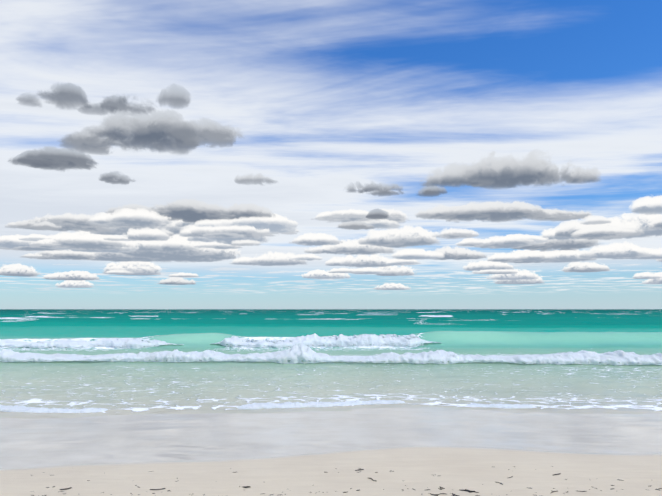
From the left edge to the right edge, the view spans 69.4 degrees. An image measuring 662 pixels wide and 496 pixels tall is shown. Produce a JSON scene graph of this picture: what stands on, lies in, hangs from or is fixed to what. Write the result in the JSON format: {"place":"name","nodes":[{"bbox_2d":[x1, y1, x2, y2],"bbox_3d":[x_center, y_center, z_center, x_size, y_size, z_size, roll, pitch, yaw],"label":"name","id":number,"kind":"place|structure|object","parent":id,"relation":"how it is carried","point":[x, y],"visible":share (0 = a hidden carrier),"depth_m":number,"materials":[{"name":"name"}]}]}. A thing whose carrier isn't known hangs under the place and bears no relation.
{"place":"outdoors","nodes":[
{"label":"outdoors","id":0,"kind":"place"},
{"bbox_2d":[0,0,661,293],"bbox_3d":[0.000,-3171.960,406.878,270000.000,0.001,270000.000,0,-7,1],"label":"cloud","id":1,"kind":"structure","parent":0,"point":[148,182],"depth_m":10643.58,"materials":[{"name":"white"}]},
{"bbox_2d":[0,309,661,418],"bbox_3d":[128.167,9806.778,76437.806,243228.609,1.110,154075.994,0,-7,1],"label":"sea water","id":2,"kind":"structure","parent":0,"point":[133,388],"depth_m":17.20,"materials":[{"name":"teal liquid"}]},
{"bbox_2d":[6,334,419,342],"bbox_3d":[-7.136,5.287,27.754,25.380,0.576,1.228,0,-7,-1],"label":"wave spray","id":3,"kind":"object","parent":2,"relation":"on","point":[336,337],"visible":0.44,"depth_m":27.74,"materials":[{"name":"liquid"}]},
{"bbox_2d":[0,333,440,348],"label":"breaker foam","id":4,"kind":"object","parent":2,"relation":"on","point":[315,340],"visible":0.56,"depth_m":27.28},
{"bbox_2d":[0,400,536,412],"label":"sea foam","id":5,"kind":"object","parent":2,"relation":"on","point":[10,408],"visible":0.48,"depth_m":9.98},
{"bbox_2d":[0,344,661,364],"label":"wave foam","id":6,"kind":"object","parent":2,"relation":"on","point":[295,354],"visible":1,"depth_m":18.35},
{"bbox_2d":[0,407,661,495],"bbox_3d":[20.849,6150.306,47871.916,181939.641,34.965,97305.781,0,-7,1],"label":"beach sand","id":7,"kind":"structure","parent":0,"point":[418,450],"depth_m":6.19,"materials":[{"name":"beige sand"}]},
{"bbox_2d":[31,466,661,495],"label":"seaweed debris","id":8,"kind":"object","parent":7,"relation":"on","point":[658,489],"visible":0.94,"depth_m":4.75,"materials":[{"name":"brown plant"}]},
{"bbox_2d":[0,0,661,308],"label":"sky","id":9,"kind":"structure","parent":0,"point":[404,53],"materials":[{"name":"blue"}]}
]}

